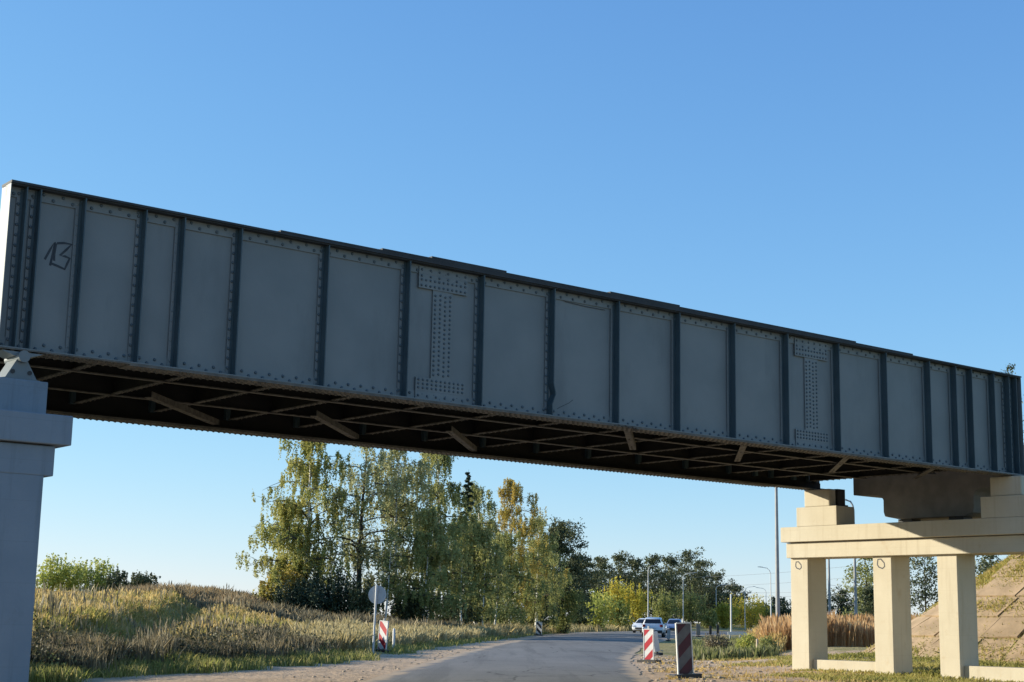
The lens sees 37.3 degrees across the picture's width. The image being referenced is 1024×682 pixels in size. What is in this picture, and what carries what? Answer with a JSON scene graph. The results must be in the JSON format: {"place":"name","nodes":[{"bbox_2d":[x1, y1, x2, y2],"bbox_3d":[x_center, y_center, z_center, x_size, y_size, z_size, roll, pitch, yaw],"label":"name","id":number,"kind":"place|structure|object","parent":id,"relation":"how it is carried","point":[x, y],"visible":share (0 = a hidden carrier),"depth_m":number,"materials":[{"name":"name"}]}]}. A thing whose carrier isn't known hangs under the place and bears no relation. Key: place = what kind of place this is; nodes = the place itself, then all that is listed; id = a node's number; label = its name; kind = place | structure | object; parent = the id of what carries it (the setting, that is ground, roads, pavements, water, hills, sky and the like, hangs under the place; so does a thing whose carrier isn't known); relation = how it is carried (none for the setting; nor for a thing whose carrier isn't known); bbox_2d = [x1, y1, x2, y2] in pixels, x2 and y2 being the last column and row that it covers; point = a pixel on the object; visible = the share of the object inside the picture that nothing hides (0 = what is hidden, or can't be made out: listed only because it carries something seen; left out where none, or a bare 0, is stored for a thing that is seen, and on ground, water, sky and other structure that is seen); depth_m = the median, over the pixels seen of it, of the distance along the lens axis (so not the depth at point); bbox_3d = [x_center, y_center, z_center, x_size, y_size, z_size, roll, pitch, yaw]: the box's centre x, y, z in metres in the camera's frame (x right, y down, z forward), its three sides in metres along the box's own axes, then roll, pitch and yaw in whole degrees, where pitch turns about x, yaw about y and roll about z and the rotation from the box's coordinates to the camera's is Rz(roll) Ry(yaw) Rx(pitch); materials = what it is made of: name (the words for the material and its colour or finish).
{"place":"outdoors","nodes":[
{"label":"outdoors","id":0,"kind":"place"},
{"bbox_2d":[28,631,550,681],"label":"verge grass","id":1,"kind":"structure","parent":0,"point":[187,664],"depth_m":35.46,"materials":[{"name":"plant"}]},
{"bbox_2d":[0,0,1023,622],"label":"sky","id":2,"kind":"structure","parent":0,"point":[853,170],"materials":[{"name":"blue"}]},
{"bbox_2d":[79,579,1023,681],"bbox_3d":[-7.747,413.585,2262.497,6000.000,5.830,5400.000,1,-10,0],"label":"ground","id":3,"kind":"structure","parent":0,"point":[307,673],"depth_m":38.99,"materials":[{"name":"soil"}]},
{"bbox_2d":[0,377,72,681],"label":"bridge pier","id":4,"kind":"structure","parent":3,"relation":"on","point":[33,435],"depth_m":20.40,"materials":[{"name":"grey paint"}]},
{"bbox_2d":[0,179,1023,506],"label":"railway bridge","id":5,"kind":"structure","parent":4,"relation":"on","point":[122,311],"depth_m":28.06,"materials":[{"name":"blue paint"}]},
{"bbox_2d":[36,552,71,591],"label":"willow bush","id":6,"kind":"object","parent":3,"relation":"on","point":[50,578],"visible":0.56,"depth_m":147.67,"materials":[{"name":"green plant"}]},
{"bbox_2d":[53,553,91,590],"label":"willow bush","id":7,"kind":"object","parent":3,"relation":"on","point":[74,571],"visible":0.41,"depth_m":149.59,"materials":[{"name":"green plant"}]},
{"bbox_2d":[75,556,119,592],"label":"willow bush","id":8,"kind":"object","parent":3,"relation":"on","point":[95,576],"visible":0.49,"depth_m":147.59,"materials":[{"name":"green plant"}]},
{"bbox_2d":[97,566,128,591],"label":"willow bush","id":9,"kind":"object","parent":3,"relation":"on","point":[119,578],"visible":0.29,"depth_m":145.77,"materials":[{"name":"green plant"}]},
{"bbox_2d":[117,571,160,588],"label":"willow bush","id":10,"kind":"object","parent":3,"relation":"on","point":[143,580],"visible":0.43,"depth_m":143.48,"materials":[{"name":"green plant"}]},
{"bbox_2d":[33,593,269,639],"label":"dry patches","id":11,"kind":"object","parent":3,"relation":"on","point":[73,622],"visible":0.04,"depth_m":56.90,"materials":[{"name":"plant"}]},
{"bbox_2d":[32,587,327,638],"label":"straw grass","id":12,"kind":"structure","parent":3,"relation":"on","point":[155,592],"depth_m":63.04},
{"bbox_2d":[32,596,333,667],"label":"flowering weeds","id":13,"kind":"object","parent":3,"relation":"on","point":[105,634],"visible":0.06,"depth_m":42.81,"materials":[{"name":"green plant"}]},
{"bbox_2d":[30,621,340,675],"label":"dead weeds","id":14,"kind":"object","parent":3,"relation":"on","point":[100,658],"visible":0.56,"depth_m":35.83,"materials":[{"name":"plant"}]},
{"bbox_2d":[30,610,351,672],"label":"leafy weeds","id":15,"kind":"object","parent":3,"relation":"on","point":[194,633],"visible":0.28,"depth_m":36.93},
{"bbox_2d":[32,579,368,640],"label":"tall forbs","id":16,"kind":"object","parent":3,"relation":"on","point":[199,619],"visible":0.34,"depth_m":51.44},
{"bbox_2d":[114,581,294,609],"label":"brown weeds","id":17,"kind":"object","parent":3,"relation":"on","point":[211,592],"visible":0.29,"depth_m":90.10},
{"bbox_2d":[33,590,377,662],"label":"meadow grass","id":18,"kind":"structure","parent":3,"relation":"on","point":[94,614],"depth_m":53.85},
{"bbox_2d":[253,560,307,604],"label":"bush","id":19,"kind":"object","parent":3,"relation":"on","point":[291,574],"visible":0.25,"depth_m":100.09,"materials":[{"name":"green plant"}]},
{"bbox_2d":[235,501,326,601],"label":"birch tree","id":20,"kind":"object","parent":3,"relation":"on","point":[293,529],"visible":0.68,"depth_m":101.45,"materials":[{"name":"green plant"}]},
{"bbox_2d":[269,576,333,612],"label":"bush","id":21,"kind":"object","parent":3,"relation":"on","point":[297,595],"visible":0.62,"depth_m":97.63,"materials":[{"name":"green plant"}]},
{"bbox_2d":[248,438,371,589],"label":"birch tree","id":22,"kind":"object","parent":3,"relation":"on","point":[310,468],"visible":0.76,"depth_m":102.40,"materials":[{"name":"green plant"}]},
{"bbox_2d":[300,557,363,615],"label":"bush","id":23,"kind":"object","parent":3,"relation":"on","point":[330,585],"visible":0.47,"depth_m":99.01,"materials":[{"name":"green plant"}]},
{"bbox_2d":[289,446,419,603],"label":"birch tree","id":24,"kind":"object","parent":3,"relation":"on","point":[365,483],"visible":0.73,"depth_m":103.69,"materials":[{"name":"green plant"}]},
{"bbox_2d":[324,571,385,617],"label":"bush","id":25,"kind":"object","parent":3,"relation":"on","point":[367,605],"visible":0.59,"depth_m":97.96,"materials":[{"name":"green plant"}]},
{"bbox_2d":[368,585,385,652],"bbox_3d":[-4.822,9.970,53.574,0.654,2.680,0.106,1,-10,8],"label":"road sign","id":26,"kind":"object","parent":3,"relation":"on","point":[376,594],"visible":0.94,"depth_m":53.75,"materials":[{"name":"metal"}]},
{"bbox_2d":[240,595,522,627],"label":"grass","id":27,"kind":"structure","parent":3,"relation":"on","point":[285,611],"depth_m":82.52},
{"bbox_2d":[374,618,390,652],"bbox_3d":[-4.762,10.895,56.016,0.760,1.280,0.400,-3,-10,38],"label":"striped board","id":28,"kind":"object","parent":3,"relation":"on","point":[383,635],"visible":0.86,"depth_m":55.98,"materials":[{"name":"white plastic"}]},
{"bbox_2d":[376,522,407,618],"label":"young birch","id":29,"kind":"object","parent":3,"relation":"on","point":[387,557],"visible":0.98,"depth_m":99.95,"materials":[{"name":"green plant"}]},
{"bbox_2d":[339,448,452,601],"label":"birch tree","id":30,"kind":"object","parent":3,"relation":"on","point":[406,506],"visible":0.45,"depth_m":105.86,"materials":[{"name":"green plant"}]},
{"bbox_2d":[388,588,433,620],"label":"bush","id":31,"kind":"object","parent":3,"relation":"on","point":[408,613],"visible":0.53,"depth_m":100.77,"materials":[{"name":"green plant"}]},
{"bbox_2d":[287,616,550,652],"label":"plume grass","id":32,"kind":"structure","parent":3,"relation":"on","point":[358,635],"depth_m":63.97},
{"bbox_2d":[372,505,476,621],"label":"birch tree","id":33,"kind":"object","parent":3,"relation":"on","point":[422,538],"visible":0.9,"depth_m":101.50,"materials":[{"name":"green plant"}]},
{"bbox_2d":[414,535,441,621],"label":"young birch","id":34,"kind":"object","parent":3,"relation":"on","point":[429,579],"visible":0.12,"depth_m":103.72,"materials":[{"name":"green plant"}]},
{"bbox_2d":[376,453,483,619],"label":"birch tree","id":35,"kind":"object","parent":3,"relation":"on","point":[440,492],"visible":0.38,"depth_m":109.06,"materials":[{"name":"green plant"}]},
{"bbox_2d":[428,589,482,625],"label":"bush","id":36,"kind":"object","parent":3,"relation":"on","point":[464,620],"visible":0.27,"depth_m":107.85,"materials":[{"name":"green plant"}]},
{"bbox_2d":[419,517,505,624],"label":"birch tree","id":37,"kind":"object","parent":3,"relation":"on","point":[482,557],"visible":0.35,"depth_m":111.92,"materials":[{"name":"green plant"}]},
{"bbox_2d":[448,539,478,623],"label":"young birch","id":38,"kind":"object","parent":3,"relation":"on","point":[459,578],"visible":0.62,"depth_m":106.56,"materials":[{"name":"green plant"}]},
{"bbox_2d":[443,472,491,622],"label":"spruce tree","id":39,"kind":"object","parent":3,"relation":"on","point":[468,482],"visible":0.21,"depth_m":114.87,"materials":[{"name":"green plant"}]},
{"bbox_2d":[441,481,513,625],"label":"birch tree","id":40,"kind":"object","parent":3,"relation":"on","point":[477,494],"visible":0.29,"depth_m":116.21,"materials":[{"name":"green plant"}]},
{"bbox_2d":[472,525,504,622],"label":"young birch","id":41,"kind":"object","parent":3,"relation":"on","point":[483,575],"visible":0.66,"depth_m":112.89,"materials":[{"name":"green plant"}]},
{"bbox_2d":[489,552,514,623],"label":"young birch","id":42,"kind":"object","parent":3,"relation":"on","point":[499,598],"visible":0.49,"depth_m":116.22,"materials":[{"name":"green plant"}]},
{"bbox_2d":[481,583,531,626],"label":"bush","id":43,"kind":"object","parent":3,"relation":"on","point":[503,615],"visible":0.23,"depth_m":123.66,"materials":[{"name":"green plant"}]},
{"bbox_2d":[480,529,552,626],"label":"birch tree","id":44,"kind":"object","parent":3,"relation":"on","point":[506,540],"visible":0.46,"depth_m":126.99,"materials":[{"name":"green plant"}]},
{"bbox_2d":[483,477,568,622],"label":"birch tree","id":45,"kind":"object","parent":3,"relation":"on","point":[512,489],"visible":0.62,"depth_m":132.71,"materials":[{"name":"green plant"}]},
{"bbox_2d":[503,583,562,632],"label":"bush","id":46,"kind":"object","parent":3,"relation":"on","point":[544,621],"visible":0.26,"depth_m":139.27,"materials":[{"name":"green plant"}]},
{"bbox_2d":[534,621,542,635],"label":"striped board","id":47,"kind":"object","parent":3,"relation":"on","point":[538,628],"visible":0.94,"depth_m":125.73,"materials":[{"name":"white plastic"}]},
{"bbox_2d":[507,514,572,626],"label":"birch tree","id":48,"kind":"object","parent":3,"relation":"on","point":[550,606],"visible":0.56,"depth_m":137.18,"materials":[{"name":"green plant"}]},
{"bbox_2d":[514,540,574,627],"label":"oak tree","id":49,"kind":"object","parent":3,"relation":"on","point":[555,623],"visible":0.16,"depth_m":144.72,"materials":[{"name":"green plant"}]},
{"bbox_2d":[292,645,802,681],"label":"rubble","id":50,"kind":"object","parent":3,"relation":"on","point":[700,679],"visible":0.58,"depth_m":41.53,"materials":[{"name":"gravel"}]},
{"bbox_2d":[446,619,665,637],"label":"grass","id":51,"kind":"structure","parent":3,"relation":"on","point":[519,630],"depth_m":131.34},
{"bbox_2d":[524,517,594,632],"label":"oak tree","id":52,"kind":"object","parent":3,"relation":"on","point":[578,561],"visible":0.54,"depth_m":150.06,"materials":[{"name":"green plant"}]},
{"bbox_2d":[551,584,589,633],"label":"bush","id":53,"kind":"object","parent":3,"relation":"on","point":[566,620],"visible":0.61,"depth_m":147.14,"materials":[{"name":"green plant"}]},
{"bbox_2d":[566,569,599,625],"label":"woodland tree","id":54,"kind":"object","parent":3,"relation":"on","point":[584,621],"visible":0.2,"depth_m":181.72,"materials":[{"name":"green plant"}]},
{"bbox_2d":[579,561,609,616],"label":"woodland tree","id":55,"kind":"object","parent":3,"relation":"on","point":[590,565],"visible":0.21,"depth_m":232.80,"materials":[{"name":"green plant"}]},
{"bbox_2d":[581,587,624,628],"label":"roadside bush","id":56,"kind":"object","parent":3,"relation":"on","point":[601,617],"visible":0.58,"depth_m":188.53,"materials":[{"name":"green plant"}]},
{"bbox_2d":[585,555,635,618],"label":"woodland tree","id":57,"kind":"object","parent":3,"relation":"on","point":[601,564],"visible":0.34,"depth_m":246.64,"materials":[{"name":"green plant"}]},
{"bbox_2d":[597,576,631,628],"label":"roadside bush","id":58,"kind":"object","parent":3,"relation":"on","point":[615,591],"visible":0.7,"depth_m":204.45,"materials":[{"name":"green plant"}]},
{"bbox_2d":[606,604,636,629],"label":"roadside bush","id":59,"kind":"object","parent":3,"relation":"on","point":[620,614],"visible":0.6,"depth_m":203.74,"materials":[{"name":"green plant"}]},
{"bbox_2d":[599,550,653,607],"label":"woodland tree","id":60,"kind":"object","parent":3,"relation":"on","point":[622,559],"visible":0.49,"depth_m":258.76,"materials":[{"name":"green plant"}]},
{"bbox_2d":[607,556,665,617],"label":"woodland tree","id":61,"kind":"object","parent":3,"relation":"on","point":[634,564],"visible":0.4,"depth_m":264.49,"materials":[{"name":"green plant"}]},
{"bbox_2d":[619,582,658,624],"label":"roadside bush","id":62,"kind":"object","parent":3,"relation":"on","point":[638,602],"visible":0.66,"depth_m":222.16,"materials":[{"name":"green plant"}]},
{"bbox_2d":[637,626,660,662],"bbox_3d":[4.428,9.841,49.050,0.760,1.220,0.400,-8,-13,35],"label":"striped board","id":63,"kind":"object","parent":3,"relation":"on","point":[648,646],"visible":0.93,"depth_m":49.02,"materials":[{"name":"white plastic"}]},
{"bbox_2d":[635,553,679,618],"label":"woodland tree","id":64,"kind":"object","parent":3,"relation":"on","point":[650,561],"visible":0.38,"depth_m":270.50,"materials":[{"name":"green plant"}]},
{"bbox_2d":[654,631,662,655],"bbox_3d":[5.783,12.139,60.785,0.364,0.950,0.300,-3,-6,-36],"label":"delineator","id":65,"kind":"object","parent":3,"relation":"on","point":[656,646],"visible":0.83,"depth_m":60.75,"materials":[{"name":"white plastic"}]},
{"bbox_2d":[650,585,679,628],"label":"roadside bush","id":66,"kind":"object","parent":3,"relation":"on","point":[663,609],"visible":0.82,"depth_m":235.70,"materials":[{"name":"green plant"}]},
{"bbox_2d":[646,552,695,616],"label":"woodland tree","id":67,"kind":"object","parent":3,"relation":"on","point":[670,562],"visible":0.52,"depth_m":274.51,"materials":[{"name":"green plant"}]},
{"bbox_2d":[643,577,705,620],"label":"woodland tree","id":68,"kind":"object","parent":3,"relation":"on","point":[678,596],"visible":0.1,"depth_m":277.76,"materials":[{"name":"green plant"}]},
{"bbox_2d":[669,619,701,677],"bbox_3d":[4.081,7.297,35.878,0.760,1.430,0.400,1,-10,-14],"label":"striped board","id":69,"kind":"object","parent":3,"relation":"on","point":[684,647],"visible":0.88,"depth_m":35.85,"materials":[{"name":"plastic"}]},
{"bbox_2d":[666,584,710,626],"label":"roadside bush","id":70,"kind":"object","parent":3,"relation":"on","point":[689,611],"visible":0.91,"depth_m":259.59,"materials":[{"name":"green plant"}]},
{"bbox_2d":[670,546,715,621],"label":"woodland tree","id":71,"kind":"object","parent":3,"relation":"on","point":[686,556],"visible":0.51,"depth_m":284.24,"materials":[{"name":"green plant"}]},
{"bbox_2d":[680,558,720,624],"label":"woodland tree","id":72,"kind":"object","parent":3,"relation":"on","point":[709,598],"visible":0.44,"depth_m":289.70,"materials":[{"name":"green plant"}]},
{"bbox_2d":[697,608,720,627],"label":"roadside bush","id":73,"kind":"object","parent":3,"relation":"on","point":[708,617],"visible":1,"depth_m":257.16,"materials":[{"name":"green plant"}]},
{"bbox_2d":[702,633,732,649],"bbox_3d":[8.220,12.281,60.791,1.339,1.314,1.198,1,-10,0],"label":"weed bush","id":74,"kind":"object","parent":3,"relation":"on","point":[712,642],"visible":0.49,"depth_m":60.68,"materials":[{"name":"green plant"}]},
{"bbox_2d":[705,568,740,609],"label":"woodland tree","id":75,"kind":"object","parent":3,"relation":"on","point":[720,577],"visible":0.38,"depth_m":297.64,"materials":[{"name":"green plant"}]},
{"bbox_2d":[710,583,738,622],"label":"woodland tree","id":76,"kind":"object","parent":3,"relation":"on","point":[723,599],"visible":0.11,"depth_m":298.71,"materials":[{"name":"green plant"}]},
{"bbox_2d":[710,600,740,628],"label":"roadside bush","id":77,"kind":"object","parent":3,"relation":"on","point":[723,617],"visible":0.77,"depth_m":261.22,"materials":[{"name":"green plant"}]},
{"bbox_2d":[721,583,751,622],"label":"woodland tree","id":78,"kind":"object","parent":3,"relation":"on","point":[739,591],"visible":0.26,"depth_m":307.21,"materials":[{"name":"green plant"}]},
{"bbox_2d":[692,635,783,660],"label":"ditch weeds","id":79,"kind":"object","parent":3,"relation":"on","point":[700,651],"visible":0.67,"depth_m":54.73,"materials":[{"name":"green plant"}]},
{"bbox_2d":[734,631,759,648],"bbox_3d":[9.791,12.660,62.777,1.213,1.265,1.087,10,-14,-41],"label":"weed bush","id":80,"kind":"object","parent":3,"relation":"on","point":[749,640],"visible":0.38,"depth_m":62.75,"materials":[{"name":"green plant"}]},
{"bbox_2d":[727,592,772,627],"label":"roadside bush","id":81,"kind":"object","parent":3,"relation":"on","point":[759,607],"visible":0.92,"depth_m":276.94,"materials":[{"name":"green plant"}]},
{"bbox_2d":[749,603,775,624],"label":"roadside bush","id":82,"kind":"object","parent":3,"relation":"on","point":[768,612],"visible":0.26,"depth_m":280.96,"materials":[{"name":"green plant"}]},
{"bbox_2d":[737,625,791,652],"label":"dry tall grass","id":83,"kind":"structure","parent":3,"relation":"on","point":[779,638],"depth_m":64.60,"materials":[{"name":"plant"}]},
{"bbox_2d":[755,635,777,652],"bbox_3d":[9.889,11.899,58.822,0.951,0.977,0.888,11,-14,-43],"label":"weed bush","id":84,"kind":"object","parent":3,"relation":"on","point":[772,642],"visible":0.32,"depth_m":58.77,"materials":[{"name":"green plant"}]},
{"bbox_2d":[644,653,901,681],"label":"sandy tufts","id":85,"kind":"object","parent":3,"relation":"on","point":[726,676],"visible":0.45,"depth_m":39.93,"materials":[{"name":"plant"}]},
{"bbox_2d":[775,487,779,616],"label":"street lamp","id":86,"kind":"object","parent":3,"relation":"on","point":[777,589],"visible":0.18,"depth_m":89.13,"materials":[{"name":"grey metal"}]},
{"bbox_2d":[768,597,791,616],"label":"woodland tree","id":87,"kind":"object","parent":3,"relation":"on","point":[783,610],"visible":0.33,"depth_m":294.99,"materials":[{"name":"green plant"}]},
{"bbox_2d":[828,559,830,614],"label":"street lamp","id":88,"kind":"object","parent":3,"relation":"on","point":[829,598],"visible":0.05,"depth_m":110.54,"materials":[{"name":"grey metal"}]},
{"bbox_2d":[755,610,918,649],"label":"brown reeds","id":89,"kind":"object","parent":3,"relation":"on","point":[851,630],"visible":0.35,"depth_m":65.35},
{"bbox_2d":[827,584,858,616],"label":"woodland tree","id":90,"kind":"object","parent":3,"relation":"on","point":[842,600],"visible":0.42,"depth_m":295.48,"materials":[{"name":"green plant"}]},
{"bbox_2d":[845,499,857,614],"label":"street lamp","id":91,"kind":"object","parent":3,"relation":"on","point":[855,589],"visible":0.55,"depth_m":108.65,"materials":[{"name":"grey metal"}]},
{"bbox_2d":[837,558,873,615],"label":"poplar tree","id":92,"kind":"object","parent":3,"relation":"on","point":[868,578],"visible":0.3,"depth_m":148.04,"materials":[{"name":"green plant"}]},
{"bbox_2d":[850,584,873,615],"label":"poplar tree","id":93,"kind":"object","parent":3,"relation":"on","point":[867,595],"visible":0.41,"depth_m":137.77,"materials":[{"name":"green plant"}]},
{"bbox_2d":[707,614,1023,681],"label":"grass","id":94,"kind":"structure","parent":3,"relation":"on","point":[919,674],"depth_m":40.41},
{"bbox_2d":[781,475,1023,681],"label":"bridge pier","id":95,"kind":"structure","parent":3,"relation":"on","point":[820,533],"depth_m":39.33,"materials":[{"name":"beige paint"}]},
{"bbox_2d":[853,471,1001,521],"bbox_3d":[16.148,4.650,43.779,13.600,1.953,4.800,9,-13,-38],"label":"concrete approach span","id":96,"kind":"object","parent":95,"relation":"on","point":[950,495],"visible":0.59,"depth_m":39.53,"materials":[{"name":"concrete"}]},
{"bbox_2d":[909,557,937,615],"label":"poplar tree","id":97,"kind":"object","parent":3,"relation":"on","point":[925,579],"visible":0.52,"depth_m":118.19,"materials":[{"name":"green plant"}]},
{"bbox_2d":[860,554,1023,663],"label":"embankment grass","id":98,"kind":"structure","parent":3,"relation":"on","point":[987,574],"depth_m":48.78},
{"bbox_2d":[864,554,1023,661],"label":"slope paving","id":99,"kind":"structure","parent":3,"relation":"on","point":[992,624],"depth_m":46.86,"materials":[{"name":"concrete"}]},
{"bbox_2d":[975,555,1001,576],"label":"poplar tree","id":100,"kind":"object","parent":3,"relation":"on","point":[990,563],"visible":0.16,"depth_m":113.76,"materials":[{"name":"green plant"}]},
{"bbox_2d":[360,631,749,681],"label":"road","id":101,"kind":"structure","parent":0,"point":[592,657],"depth_m":44.81,"materials":[{"name":"asphalt"}]},
{"bbox_2d":[632,618,644,632],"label":"car","id":102,"kind":"object","parent":101,"relation":"on","point":[637,625],"visible":0.38,"depth_m":167.72,"materials":[{"name":"white paint"}]},
{"bbox_2d":[642,617,666,636],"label":"car","id":103,"kind":"object","parent":101,"relation":"on","point":[657,624],"visible":0.81,"depth_m":125.86,"materials":[{"name":"white paint"}]},
{"bbox_2d":[665,619,681,632],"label":"car","id":104,"kind":"object","parent":101,"relation":"on","point":[670,623],"visible":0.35,"depth_m":172.05,"materials":[{"name":"blue metal"}]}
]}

